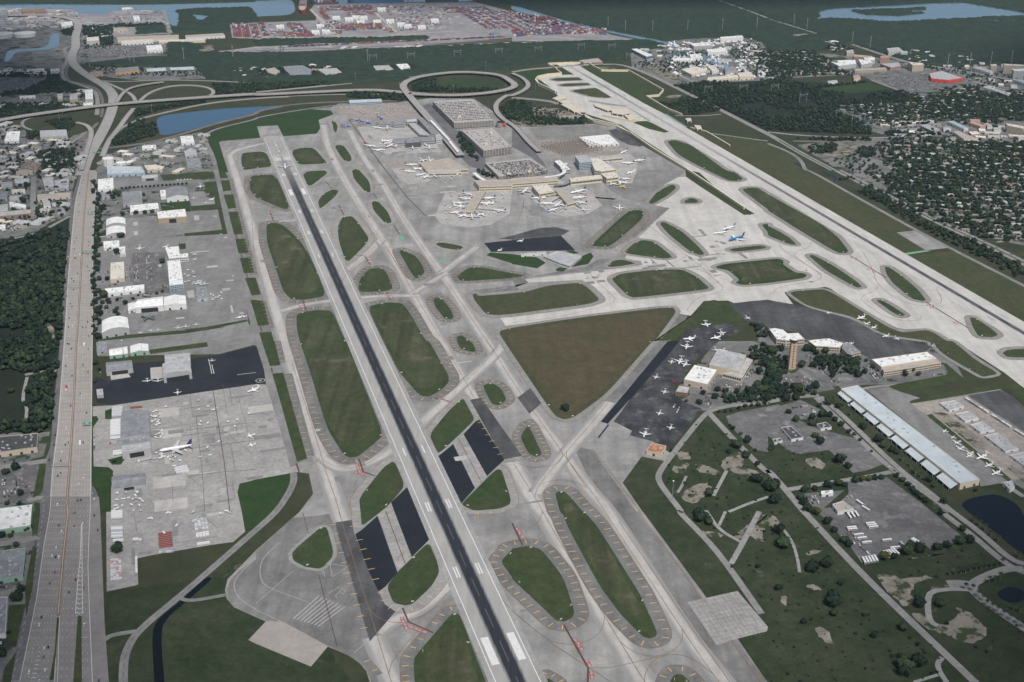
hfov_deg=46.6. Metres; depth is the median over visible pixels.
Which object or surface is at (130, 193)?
building
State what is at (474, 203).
building
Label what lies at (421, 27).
building
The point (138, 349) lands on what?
building
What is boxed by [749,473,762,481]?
tree
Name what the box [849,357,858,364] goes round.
tree
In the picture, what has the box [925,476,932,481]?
tree
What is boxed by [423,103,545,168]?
terminal road
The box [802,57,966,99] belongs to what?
ball field
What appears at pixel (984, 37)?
mangrove forest
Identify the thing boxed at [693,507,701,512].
tree
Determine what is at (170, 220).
hangar door
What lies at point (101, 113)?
railway track
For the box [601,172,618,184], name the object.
building
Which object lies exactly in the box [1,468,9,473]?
tree
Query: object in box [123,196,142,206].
building
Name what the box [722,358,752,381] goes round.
building
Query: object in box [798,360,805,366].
tree
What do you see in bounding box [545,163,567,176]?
canopy
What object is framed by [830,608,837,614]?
tree
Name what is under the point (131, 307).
building
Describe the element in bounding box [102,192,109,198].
building
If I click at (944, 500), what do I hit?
tree
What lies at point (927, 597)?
gravel track
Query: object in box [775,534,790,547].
tree
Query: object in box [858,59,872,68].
building
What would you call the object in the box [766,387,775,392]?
tree
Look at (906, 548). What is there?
tree
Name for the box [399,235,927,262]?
green painted island
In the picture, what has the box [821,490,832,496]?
building
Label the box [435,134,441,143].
building
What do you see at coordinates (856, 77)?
building
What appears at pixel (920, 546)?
tree
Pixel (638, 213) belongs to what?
grass island
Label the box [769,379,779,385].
tree
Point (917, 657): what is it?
tree
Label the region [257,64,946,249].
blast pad
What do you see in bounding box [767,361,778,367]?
tree
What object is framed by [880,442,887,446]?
tree
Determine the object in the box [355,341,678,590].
dark asphalt
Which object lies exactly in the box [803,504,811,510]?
tree
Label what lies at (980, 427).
building
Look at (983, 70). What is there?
building
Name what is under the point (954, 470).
building
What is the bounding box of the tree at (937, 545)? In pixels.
[932,542,942,548]
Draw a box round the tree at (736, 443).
[731,439,742,447]
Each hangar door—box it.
[112,370,127,374]
[130,451,144,457]
[141,307,157,312]
[166,375,189,382]
[169,219,176,222]
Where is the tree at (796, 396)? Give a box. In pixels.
[791,393,799,399]
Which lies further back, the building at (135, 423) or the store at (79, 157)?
the store at (79, 157)
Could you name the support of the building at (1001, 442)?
on the ground at (190, 564)
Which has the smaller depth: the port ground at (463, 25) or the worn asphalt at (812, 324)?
the worn asphalt at (812, 324)
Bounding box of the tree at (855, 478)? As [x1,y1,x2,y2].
[852,475,859,481]
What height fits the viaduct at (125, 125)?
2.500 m
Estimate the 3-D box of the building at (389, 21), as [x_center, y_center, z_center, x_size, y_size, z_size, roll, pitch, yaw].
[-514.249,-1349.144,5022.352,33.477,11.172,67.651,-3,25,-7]
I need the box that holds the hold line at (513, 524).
[235,182,967,681]
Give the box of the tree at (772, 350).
[768,347,778,353]
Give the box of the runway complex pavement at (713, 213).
[501,75,1023,387]
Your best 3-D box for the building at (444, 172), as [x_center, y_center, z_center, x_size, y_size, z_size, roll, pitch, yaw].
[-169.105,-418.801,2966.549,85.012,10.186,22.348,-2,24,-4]
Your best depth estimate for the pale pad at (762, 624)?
1355.72 m
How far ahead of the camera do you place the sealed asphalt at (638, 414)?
1851.05 m
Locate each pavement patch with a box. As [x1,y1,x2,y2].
[100,143,802,516]
[108,126,812,611]
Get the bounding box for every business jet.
[976,450,989,458]
[991,468,1002,474]
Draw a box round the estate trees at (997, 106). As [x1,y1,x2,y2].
[757,41,1023,240]
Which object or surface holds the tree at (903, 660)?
on the rough grass at (205, 640)
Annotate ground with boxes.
[0,0,1023,681]
[0,2,629,51]
[0,8,1023,681]
[335,104,623,168]
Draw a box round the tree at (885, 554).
[878,551,889,559]
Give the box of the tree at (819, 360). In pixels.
[813,356,823,362]
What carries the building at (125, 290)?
on the ground at (190, 564)
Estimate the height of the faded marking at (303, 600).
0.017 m
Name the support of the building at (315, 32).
on the ground at (190, 564)
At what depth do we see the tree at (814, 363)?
1950.85 m
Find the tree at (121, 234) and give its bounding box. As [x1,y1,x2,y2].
[116,232,124,236]
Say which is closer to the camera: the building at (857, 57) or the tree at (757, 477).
the tree at (757, 477)
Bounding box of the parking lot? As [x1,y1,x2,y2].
[0,46,968,561]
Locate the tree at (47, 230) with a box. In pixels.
[40,227,50,233]
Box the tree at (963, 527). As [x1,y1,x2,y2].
[959,525,965,530]
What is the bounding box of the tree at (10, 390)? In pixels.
[7,387,14,392]
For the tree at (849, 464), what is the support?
on the rough grass at (205, 640)
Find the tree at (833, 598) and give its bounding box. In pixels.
[825,588,842,606]
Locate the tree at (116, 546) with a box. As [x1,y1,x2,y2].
[110,541,122,552]
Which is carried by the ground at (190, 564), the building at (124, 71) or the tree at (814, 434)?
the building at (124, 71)
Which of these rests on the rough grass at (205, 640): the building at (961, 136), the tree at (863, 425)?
the tree at (863, 425)
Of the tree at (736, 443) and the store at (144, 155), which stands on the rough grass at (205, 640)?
the tree at (736, 443)
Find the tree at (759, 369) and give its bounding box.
[756,367,762,373]
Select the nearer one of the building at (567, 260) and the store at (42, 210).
the building at (567, 260)
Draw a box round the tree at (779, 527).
[773,522,784,532]
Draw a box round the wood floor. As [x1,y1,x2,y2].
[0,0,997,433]
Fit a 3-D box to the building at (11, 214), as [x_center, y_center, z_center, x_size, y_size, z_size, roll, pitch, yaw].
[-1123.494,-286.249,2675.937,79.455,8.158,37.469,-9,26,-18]
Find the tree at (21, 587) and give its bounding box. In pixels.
[16,584,25,591]
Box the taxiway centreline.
[250,127,941,681]
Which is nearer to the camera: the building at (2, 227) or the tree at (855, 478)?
the tree at (855, 478)
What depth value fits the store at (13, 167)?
3011.40 m
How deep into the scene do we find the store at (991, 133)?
3329.05 m
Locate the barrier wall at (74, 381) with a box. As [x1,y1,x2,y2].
[50,170,96,613]
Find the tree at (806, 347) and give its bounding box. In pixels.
[803,344,810,350]
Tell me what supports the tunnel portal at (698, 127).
on the ground at (190, 564)
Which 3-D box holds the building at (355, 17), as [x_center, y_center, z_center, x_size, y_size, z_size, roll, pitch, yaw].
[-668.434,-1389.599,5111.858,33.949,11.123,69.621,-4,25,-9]
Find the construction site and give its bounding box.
[543,137,602,155]
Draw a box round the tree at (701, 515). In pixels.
[694,510,709,519]
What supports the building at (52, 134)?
on the ground at (190, 564)
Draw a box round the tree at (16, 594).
[9,589,22,600]
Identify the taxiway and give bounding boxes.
[226,125,735,681]
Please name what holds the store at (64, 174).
on the urban ground at (52, 58)
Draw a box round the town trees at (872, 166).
[0,24,1023,449]
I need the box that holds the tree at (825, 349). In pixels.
[822,347,829,351]
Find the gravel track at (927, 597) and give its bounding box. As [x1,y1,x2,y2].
[21,377,968,681]
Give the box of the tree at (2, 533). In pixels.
[0,531,5,536]
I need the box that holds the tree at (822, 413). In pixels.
[818,409,827,416]
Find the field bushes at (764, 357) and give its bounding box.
[723,341,867,402]
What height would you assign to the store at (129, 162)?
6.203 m
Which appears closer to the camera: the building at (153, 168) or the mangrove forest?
the building at (153, 168)
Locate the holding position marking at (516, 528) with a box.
[268,208,958,677]
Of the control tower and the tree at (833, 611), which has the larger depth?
the control tower
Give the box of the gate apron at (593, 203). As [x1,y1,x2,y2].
[358,125,636,226]
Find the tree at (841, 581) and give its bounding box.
[838,579,844,584]
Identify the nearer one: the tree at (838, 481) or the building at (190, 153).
the tree at (838, 481)
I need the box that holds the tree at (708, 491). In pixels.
[705,487,713,495]
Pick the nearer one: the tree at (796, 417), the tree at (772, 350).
the tree at (796, 417)
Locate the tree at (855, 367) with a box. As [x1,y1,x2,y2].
[850,364,860,370]
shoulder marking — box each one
[231,190,502,670]
[245,78,1022,681]
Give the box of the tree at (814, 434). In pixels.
[811,432,819,437]
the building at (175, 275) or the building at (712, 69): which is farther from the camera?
the building at (712, 69)
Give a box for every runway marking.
[264,137,540,681]
[287,170,517,680]
[575,69,1019,330]
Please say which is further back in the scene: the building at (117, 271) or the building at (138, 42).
the building at (138, 42)
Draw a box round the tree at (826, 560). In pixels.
[819,555,833,566]
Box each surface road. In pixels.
[0,0,1023,681]
[289,94,558,160]
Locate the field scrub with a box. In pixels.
[667,424,1019,681]
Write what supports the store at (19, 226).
on the urban ground at (52, 58)
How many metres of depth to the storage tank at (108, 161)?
3035.31 m
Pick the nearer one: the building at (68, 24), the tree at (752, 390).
the tree at (752, 390)
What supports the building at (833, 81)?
on the ground at (190, 564)
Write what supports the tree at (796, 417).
on the rough grass at (205, 640)
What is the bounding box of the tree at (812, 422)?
[808,419,817,425]
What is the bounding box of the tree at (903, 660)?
[895,655,915,668]
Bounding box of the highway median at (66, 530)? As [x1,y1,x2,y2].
[57,174,88,615]
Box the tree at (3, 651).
[0,647,6,656]
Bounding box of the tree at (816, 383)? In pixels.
[810,380,819,387]
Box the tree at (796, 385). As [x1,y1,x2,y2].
[793,382,804,389]
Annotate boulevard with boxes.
[603,64,1023,265]
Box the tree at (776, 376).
[770,373,782,381]
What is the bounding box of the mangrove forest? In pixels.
[0,0,1023,88]
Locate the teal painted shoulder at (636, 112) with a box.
[589,100,686,126]
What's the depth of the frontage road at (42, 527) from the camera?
1587.62 m
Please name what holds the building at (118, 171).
on the ground at (190, 564)
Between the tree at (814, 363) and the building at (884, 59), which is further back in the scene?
the building at (884, 59)
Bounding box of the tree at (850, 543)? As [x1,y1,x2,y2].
[846,539,853,546]
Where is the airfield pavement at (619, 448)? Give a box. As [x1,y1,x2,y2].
[219,98,760,681]
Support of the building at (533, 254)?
on the ground at (190, 564)
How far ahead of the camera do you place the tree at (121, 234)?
2532.63 m
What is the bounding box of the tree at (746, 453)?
[742,450,750,456]
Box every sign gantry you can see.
[11,680,55,681]
[51,463,70,466]
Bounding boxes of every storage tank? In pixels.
[0,31,13,38]
[13,31,35,37]
[102,156,113,166]
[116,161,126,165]
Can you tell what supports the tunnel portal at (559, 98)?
on the ground at (190, 564)
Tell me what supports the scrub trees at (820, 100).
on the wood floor
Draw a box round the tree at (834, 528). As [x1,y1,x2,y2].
[831,526,837,531]
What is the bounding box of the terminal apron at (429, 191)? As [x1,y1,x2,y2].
[317,103,643,235]
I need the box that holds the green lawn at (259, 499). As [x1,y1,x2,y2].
[92,69,593,530]
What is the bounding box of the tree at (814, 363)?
[810,360,817,366]
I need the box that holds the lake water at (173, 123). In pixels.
[157,106,866,134]
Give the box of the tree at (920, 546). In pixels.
[914,541,926,552]
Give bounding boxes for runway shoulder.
[261,135,547,681]
[557,64,1023,344]
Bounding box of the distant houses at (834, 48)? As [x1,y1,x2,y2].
[762,43,1022,108]
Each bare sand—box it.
[45,33,986,643]
[512,106,586,126]
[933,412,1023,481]
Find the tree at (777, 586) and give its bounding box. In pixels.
[775,584,782,589]
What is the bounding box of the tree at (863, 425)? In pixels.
[859,422,866,428]
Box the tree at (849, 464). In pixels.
[845,462,852,467]
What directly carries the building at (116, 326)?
on the ground at (190, 564)
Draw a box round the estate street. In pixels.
[762,49,1023,238]
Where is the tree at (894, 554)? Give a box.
[890,552,897,557]
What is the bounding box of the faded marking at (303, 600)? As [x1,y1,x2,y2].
[234,543,366,652]
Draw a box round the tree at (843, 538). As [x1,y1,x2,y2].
[840,535,849,542]
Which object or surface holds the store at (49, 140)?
on the urban ground at (52, 58)
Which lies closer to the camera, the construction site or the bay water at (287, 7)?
the construction site
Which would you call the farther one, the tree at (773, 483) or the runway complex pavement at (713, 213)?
the runway complex pavement at (713, 213)
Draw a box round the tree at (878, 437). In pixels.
[874,433,884,440]
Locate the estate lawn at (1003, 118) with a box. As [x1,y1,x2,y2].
[759,46,1023,239]
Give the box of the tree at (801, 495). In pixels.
[797,492,804,498]
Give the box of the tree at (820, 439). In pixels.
[816,436,824,443]
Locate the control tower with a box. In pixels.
[787,336,798,368]
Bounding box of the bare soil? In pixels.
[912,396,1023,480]
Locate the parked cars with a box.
[4,47,998,375]
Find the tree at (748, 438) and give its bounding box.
[744,435,751,442]
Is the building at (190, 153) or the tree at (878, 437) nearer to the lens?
the tree at (878, 437)
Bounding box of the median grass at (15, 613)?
[2,431,81,681]
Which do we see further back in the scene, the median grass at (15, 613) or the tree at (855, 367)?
the tree at (855, 367)
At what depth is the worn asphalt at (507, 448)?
1475.10 m
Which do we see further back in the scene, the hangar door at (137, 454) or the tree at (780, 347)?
the tree at (780, 347)
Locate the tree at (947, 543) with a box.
[942,540,951,547]
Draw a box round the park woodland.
[0,227,70,433]
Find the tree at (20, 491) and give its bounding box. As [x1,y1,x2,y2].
[17,489,23,494]
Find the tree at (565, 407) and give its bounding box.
[560,404,568,410]
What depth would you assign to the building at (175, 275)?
2309.07 m
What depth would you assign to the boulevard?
3019.83 m
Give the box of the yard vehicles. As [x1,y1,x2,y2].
[0,39,762,493]
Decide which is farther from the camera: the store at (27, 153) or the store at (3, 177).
the store at (27, 153)
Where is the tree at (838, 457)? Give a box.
[834,453,846,462]
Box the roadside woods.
[0,22,876,401]
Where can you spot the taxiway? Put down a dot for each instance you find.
(556, 443)
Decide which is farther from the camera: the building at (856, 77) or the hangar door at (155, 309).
the building at (856, 77)
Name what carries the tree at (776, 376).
on the urban ground at (52, 58)
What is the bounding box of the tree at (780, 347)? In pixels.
[777,344,784,350]
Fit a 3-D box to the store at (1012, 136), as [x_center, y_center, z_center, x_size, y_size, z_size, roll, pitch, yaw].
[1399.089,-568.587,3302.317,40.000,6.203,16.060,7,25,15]
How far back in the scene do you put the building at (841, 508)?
1555.96 m
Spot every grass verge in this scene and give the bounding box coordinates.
[98,64,1023,461]
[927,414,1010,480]
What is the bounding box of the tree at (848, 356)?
[843,354,852,359]
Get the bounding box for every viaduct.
[0,88,445,120]
[7,14,117,174]
[75,121,93,169]
[99,108,135,156]
[102,80,136,100]
[107,96,288,139]
[114,81,163,102]
[139,84,214,100]
[256,76,413,92]
[400,71,517,156]
[493,73,541,151]
[511,64,586,71]
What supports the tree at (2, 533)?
on the urban ground at (52, 58)
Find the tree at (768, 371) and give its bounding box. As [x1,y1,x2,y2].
[765,368,775,375]
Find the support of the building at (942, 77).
on the ground at (190, 564)
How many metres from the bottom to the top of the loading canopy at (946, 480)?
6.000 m
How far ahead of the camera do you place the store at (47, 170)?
2986.72 m
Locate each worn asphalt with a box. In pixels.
[336,388,540,640]
[501,129,1023,430]
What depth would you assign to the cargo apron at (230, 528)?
1664.28 m
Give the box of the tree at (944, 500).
[939,497,947,503]
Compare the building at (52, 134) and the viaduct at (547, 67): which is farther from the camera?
the viaduct at (547, 67)
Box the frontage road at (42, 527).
[11,170,104,681]
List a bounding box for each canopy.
[473,172,485,179]
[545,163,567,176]
[554,179,569,185]
[837,391,956,490]
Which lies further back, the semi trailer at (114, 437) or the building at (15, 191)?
the building at (15, 191)
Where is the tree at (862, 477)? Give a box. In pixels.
[858,475,865,481]
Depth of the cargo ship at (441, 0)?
5537.71 m
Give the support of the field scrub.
on the rough grass at (205, 640)
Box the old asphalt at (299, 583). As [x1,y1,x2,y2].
[227,207,766,681]
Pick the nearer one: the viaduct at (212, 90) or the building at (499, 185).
the building at (499, 185)
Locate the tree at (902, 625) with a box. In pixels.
[898,621,908,630]
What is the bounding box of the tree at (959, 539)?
[955,535,966,543]
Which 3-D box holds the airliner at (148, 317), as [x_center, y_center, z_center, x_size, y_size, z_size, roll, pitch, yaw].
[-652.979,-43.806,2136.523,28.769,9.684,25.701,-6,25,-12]
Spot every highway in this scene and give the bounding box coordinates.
[19,497,108,681]
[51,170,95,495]
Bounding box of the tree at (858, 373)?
[855,370,862,376]
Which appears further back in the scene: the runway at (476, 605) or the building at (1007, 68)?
the building at (1007, 68)
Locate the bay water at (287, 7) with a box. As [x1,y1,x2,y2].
[0,0,1023,71]
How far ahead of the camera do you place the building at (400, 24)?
4929.03 m
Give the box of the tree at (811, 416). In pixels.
[808,413,816,418]
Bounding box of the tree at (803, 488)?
[801,485,806,491]
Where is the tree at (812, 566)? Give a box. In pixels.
[806,559,819,572]
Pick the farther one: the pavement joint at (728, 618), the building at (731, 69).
the building at (731, 69)
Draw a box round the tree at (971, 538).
[966,534,975,542]
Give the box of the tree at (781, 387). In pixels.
[777,384,786,391]
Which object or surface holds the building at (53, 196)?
on the ground at (190, 564)
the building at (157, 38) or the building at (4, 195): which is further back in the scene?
the building at (157, 38)
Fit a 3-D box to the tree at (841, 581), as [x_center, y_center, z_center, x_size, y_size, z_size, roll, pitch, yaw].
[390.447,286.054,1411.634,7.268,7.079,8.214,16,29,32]
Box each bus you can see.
[854,533,863,536]
[862,540,871,544]
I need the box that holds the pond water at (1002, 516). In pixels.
[152,146,1023,681]
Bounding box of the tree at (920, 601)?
[914,594,926,606]
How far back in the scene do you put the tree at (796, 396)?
1847.05 m
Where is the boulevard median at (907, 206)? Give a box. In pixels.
[779,140,1023,262]
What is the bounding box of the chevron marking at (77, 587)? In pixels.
[13,505,82,677]
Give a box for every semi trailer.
[110,436,120,439]
[111,515,122,518]
[111,534,122,537]
[113,538,123,541]
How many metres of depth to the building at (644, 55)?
4332.85 m
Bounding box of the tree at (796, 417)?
[792,415,799,420]
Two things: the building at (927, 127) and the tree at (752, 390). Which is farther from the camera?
the building at (927, 127)
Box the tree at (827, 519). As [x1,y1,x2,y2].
[823,516,833,522]
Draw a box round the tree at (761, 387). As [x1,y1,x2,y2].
[755,384,769,390]
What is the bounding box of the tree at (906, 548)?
[901,543,914,553]
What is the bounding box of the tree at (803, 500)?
[799,497,807,504]
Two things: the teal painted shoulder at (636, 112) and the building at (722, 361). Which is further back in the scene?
the teal painted shoulder at (636, 112)
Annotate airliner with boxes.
[141,315,155,320]
[159,439,191,453]
[571,186,585,193]
[714,228,727,234]
[723,223,735,229]
[729,232,744,240]
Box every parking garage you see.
[432,99,494,128]
[462,128,511,157]
[485,158,547,179]
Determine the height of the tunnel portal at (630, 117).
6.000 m
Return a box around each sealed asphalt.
[93,236,573,404]
[613,323,740,447]
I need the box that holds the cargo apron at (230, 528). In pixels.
[93,384,297,590]
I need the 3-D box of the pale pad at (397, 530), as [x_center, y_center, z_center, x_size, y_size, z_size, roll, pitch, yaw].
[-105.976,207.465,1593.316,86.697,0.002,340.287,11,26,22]
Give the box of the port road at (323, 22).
[235,6,587,49]
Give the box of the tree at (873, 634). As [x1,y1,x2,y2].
[870,631,877,637]
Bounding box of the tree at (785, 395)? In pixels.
[781,392,790,399]
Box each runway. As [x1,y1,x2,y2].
[264,135,539,681]
[560,64,1023,340]
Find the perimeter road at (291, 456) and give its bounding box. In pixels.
[103,104,1023,681]
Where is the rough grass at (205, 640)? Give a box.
[103,394,1023,681]
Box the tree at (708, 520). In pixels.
[705,517,713,523]
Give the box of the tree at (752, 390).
[747,386,757,393]
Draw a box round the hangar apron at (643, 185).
[93,125,1023,488]
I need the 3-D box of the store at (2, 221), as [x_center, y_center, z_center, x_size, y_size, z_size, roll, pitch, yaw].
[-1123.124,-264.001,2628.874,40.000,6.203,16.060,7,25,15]
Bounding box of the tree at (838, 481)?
[833,478,843,485]
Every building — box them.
[0,10,7,18]
[0,191,8,200]
[0,204,7,210]
[0,209,30,218]
[0,225,5,230]
[0,433,38,456]
[0,504,33,533]
[0,547,26,583]
[0,597,8,638]
[1,181,12,189]
[4,131,20,142]
[9,195,22,202]
[9,202,25,209]
[11,189,25,193]
[14,178,29,185]
[16,168,32,175]
[19,162,41,172]
[20,95,35,98]
[21,9,44,13]
[24,71,46,74]
[27,68,44,71]
[37,192,70,201]
[40,129,67,140]
[42,177,53,190]
[43,198,50,207]
[54,178,69,190]
[57,93,62,101]
[57,208,65,214]
[61,21,72,27]
[70,94,77,103]
[85,89,93,102]
[87,36,99,44]
[90,71,102,76]
[96,342,107,354]
[96,389,103,397]
[98,178,113,191]
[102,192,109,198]
[102,316,129,338]
[103,240,119,250]
[105,284,144,296]
[106,217,125,227]
[106,225,125,237]
[106,360,133,375]
[107,166,144,176]
[109,346,127,358]
[110,262,124,282]
[111,472,145,491]
[112,246,125,254]
[113,28,127,31]
[115,66,138,75]
[116,437,150,448]
[117,35,178,43]
[121,39,152,44]
[121,409,150,438]
[121,441,151,458]
[122,7,133,11]
[122,190,141,197]
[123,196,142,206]
[128,302,135,313]
[130,203,158,214]
[130,343,148,355]
[133,16,139,21]
[135,296,163,312]
[141,174,157,180]
[142,145,156,150]
[144,164,164,172]
[146,45,162,52]
[146,67,166,72]
[157,209,186,223]
[159,39,205,43]
[160,190,165,199]
[162,360,191,382]
[164,294,186,309]
[164,353,190,364]
[165,246,188,261]
[166,186,188,202]
[167,260,183,290]
[169,66,194,71]
[180,135,194,145]
[184,150,196,158]
[185,33,224,38]
[186,158,201,170]
[197,287,207,301]
[266,67,279,74]
[276,24,283,29]
[283,65,311,75]
[311,30,319,34]
[316,24,324,28]
[317,68,341,74]
[322,29,329,34]
[332,16,339,19]
[344,17,352,21]
[349,99,381,105]
[352,15,360,19]
[359,16,367,20]
[373,65,392,69]
[377,7,385,11]
[377,120,392,126]
[386,19,393,23]
[393,120,404,127]
[393,138,405,146]
[396,64,409,69]
[397,22,404,26]
[403,24,411,28]
[405,137,420,147]
[406,119,416,125]
[408,123,430,137]
[417,25,425,29]
[417,117,438,135]
[419,158,467,173]
[421,136,434,144]
[427,170,460,175]
[429,120,449,140]
[431,18,438,23]
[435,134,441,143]
[448,140,458,153]
[464,190,485,214]
[474,177,557,190]
[521,252,545,256]
[532,184,553,199]
[544,251,581,267]
[554,160,570,174]
[555,189,575,207]
[570,175,601,185]
[575,155,592,170]
[579,58,601,64]
[579,134,618,146]
[590,157,616,174]
[599,155,622,161]
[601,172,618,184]
[631,48,652,59]
[646,443,665,457]
[672,58,693,62]
[675,385,689,396]
[681,66,707,77]
[684,365,716,389]
[689,42,711,49]
[689,54,702,59]
[706,48,727,55]
[707,65,718,74]
[707,75,738,81]
[709,349,745,374]
[720,35,742,41]
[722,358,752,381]
[724,66,736,74]
[737,72,753,80]
[769,328,803,345]
[772,438,782,444]
[781,426,802,441]
[808,338,842,351]
[816,422,831,430]
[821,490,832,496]
[827,80,837,83]
[830,60,855,69]
[832,501,853,514]
[841,385,979,489]
[842,342,860,356]
[846,50,853,55]
[853,75,860,80]
[854,54,872,59]
[854,67,886,72]
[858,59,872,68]
[864,57,874,63]
[871,352,936,372]
[880,56,888,63]
[880,63,900,70]
[881,359,940,376]
[886,47,902,55]
[891,125,919,131]
[908,62,923,71]
[920,124,939,131]
[929,71,962,82]
[939,400,963,411]
[947,121,967,131]
[953,131,977,141]
[955,411,978,422]
[968,122,985,128]
[968,131,979,136]
[969,119,979,122]
[970,422,994,433]
[973,67,992,74]
[980,86,1010,96]
[984,433,1018,452]
[989,64,996,71]
[1002,64,1023,73]
[1002,481,1014,492]
[1004,123,1023,134]
[1010,452,1023,466]
[1011,69,1023,78]
[1012,79,1023,85]
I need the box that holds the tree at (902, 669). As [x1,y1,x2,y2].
[898,664,911,675]
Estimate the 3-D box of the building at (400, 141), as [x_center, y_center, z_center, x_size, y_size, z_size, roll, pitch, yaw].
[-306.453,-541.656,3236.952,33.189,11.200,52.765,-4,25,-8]
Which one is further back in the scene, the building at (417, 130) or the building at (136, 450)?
the building at (417, 130)
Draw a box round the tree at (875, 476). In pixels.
[872,474,878,479]
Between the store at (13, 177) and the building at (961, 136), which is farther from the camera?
the building at (961, 136)
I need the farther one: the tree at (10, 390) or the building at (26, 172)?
the building at (26, 172)
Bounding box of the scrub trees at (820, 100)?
[659,77,1023,275]
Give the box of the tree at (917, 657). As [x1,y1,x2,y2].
[910,652,927,665]
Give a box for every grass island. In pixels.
[241,78,1023,681]
[244,90,838,681]
[473,283,995,418]
[508,312,665,412]
[592,210,806,284]
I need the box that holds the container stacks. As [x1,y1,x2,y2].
[1,4,607,37]
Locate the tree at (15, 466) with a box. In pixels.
[10,461,19,469]
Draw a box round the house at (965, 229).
[961,228,970,231]
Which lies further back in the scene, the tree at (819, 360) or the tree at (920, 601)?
the tree at (819, 360)
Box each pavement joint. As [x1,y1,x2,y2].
[105,146,719,542]
[179,119,523,645]
[692,594,764,641]
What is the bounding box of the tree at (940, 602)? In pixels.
[935,598,946,605]
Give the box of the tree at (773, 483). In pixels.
[763,477,780,489]
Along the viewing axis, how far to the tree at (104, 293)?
2223.82 m
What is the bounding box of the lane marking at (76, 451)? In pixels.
[25,174,95,677]
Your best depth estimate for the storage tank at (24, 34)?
4708.34 m
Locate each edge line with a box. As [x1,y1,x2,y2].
[20,171,95,681]
[237,77,1016,681]
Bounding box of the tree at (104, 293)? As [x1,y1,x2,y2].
[99,290,107,297]
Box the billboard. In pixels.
[15,457,25,468]
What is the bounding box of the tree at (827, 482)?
[824,480,831,485]
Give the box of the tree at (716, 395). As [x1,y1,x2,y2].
[712,393,719,398]
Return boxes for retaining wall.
[535,72,560,93]
[548,62,580,74]
[575,111,744,208]
[589,63,681,115]
[602,114,642,122]
[690,127,729,145]
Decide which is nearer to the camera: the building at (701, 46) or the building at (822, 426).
the building at (822, 426)
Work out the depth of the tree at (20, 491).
1592.03 m
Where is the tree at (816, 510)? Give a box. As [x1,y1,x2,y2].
[812,506,821,513]
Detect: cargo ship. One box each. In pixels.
[299,0,306,13]
[315,0,338,4]
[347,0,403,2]
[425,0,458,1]
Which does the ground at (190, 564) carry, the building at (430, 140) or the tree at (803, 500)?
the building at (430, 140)
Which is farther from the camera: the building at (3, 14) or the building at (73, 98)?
the building at (3, 14)
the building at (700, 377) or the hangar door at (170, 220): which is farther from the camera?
the hangar door at (170, 220)
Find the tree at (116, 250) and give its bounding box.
[113,248,119,253]
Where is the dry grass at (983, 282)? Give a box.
[688,128,1023,321]
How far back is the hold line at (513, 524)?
1641.56 m
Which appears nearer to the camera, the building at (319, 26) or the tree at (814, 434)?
the tree at (814, 434)
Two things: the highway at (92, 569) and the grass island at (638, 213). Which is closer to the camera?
the highway at (92, 569)
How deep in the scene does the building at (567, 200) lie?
2761.68 m
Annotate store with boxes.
[0,121,12,125]
[0,155,7,159]
[0,170,10,174]
[0,174,9,179]
[0,219,13,223]
[5,162,18,165]
[6,151,18,154]
[6,166,18,169]
[8,175,23,179]
[13,219,31,224]
[14,224,26,229]
[17,144,27,148]
[20,151,34,156]
[24,156,36,160]
[27,142,39,145]
[31,217,47,225]
[39,208,52,212]
[41,168,53,172]
[47,139,62,141]
[52,201,69,206]
[56,141,70,144]
[56,172,71,176]
[60,168,73,171]
[65,176,76,179]
[74,154,87,160]
[114,157,122,160]
[117,150,128,153]
[122,153,133,156]
[126,160,134,164]
[140,153,150,156]
[153,149,166,154]
[159,154,175,158]
[159,161,169,164]
[164,144,172,147]
[165,139,177,142]
[172,168,185,173]
[174,146,183,151]
[198,133,209,136]
[199,150,209,153]
[943,127,950,132]
[984,131,999,134]
[988,134,999,138]
[993,127,1001,132]
[1008,134,1023,137]
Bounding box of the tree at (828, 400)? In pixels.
[824,396,834,403]
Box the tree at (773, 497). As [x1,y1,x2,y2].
[768,493,781,503]
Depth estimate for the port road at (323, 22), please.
4828.81 m
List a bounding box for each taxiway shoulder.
[227,179,381,675]
[237,120,518,612]
[244,173,703,681]
[466,77,1023,421]
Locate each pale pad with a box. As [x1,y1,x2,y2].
[111,215,272,511]
[249,621,327,665]
[378,434,486,571]
[688,591,767,644]
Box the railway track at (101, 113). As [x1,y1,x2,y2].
[65,39,1018,150]
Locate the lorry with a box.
[138,456,151,461]
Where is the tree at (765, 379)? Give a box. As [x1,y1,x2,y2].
[761,376,769,384]
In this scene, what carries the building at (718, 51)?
on the ground at (190, 564)
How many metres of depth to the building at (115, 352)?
1991.80 m
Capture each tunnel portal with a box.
[552,95,565,101]
[558,99,570,103]
[560,103,576,110]
[569,108,585,113]
[594,103,611,112]
[611,109,629,116]
[624,115,635,119]
[685,118,691,122]
[694,125,701,130]

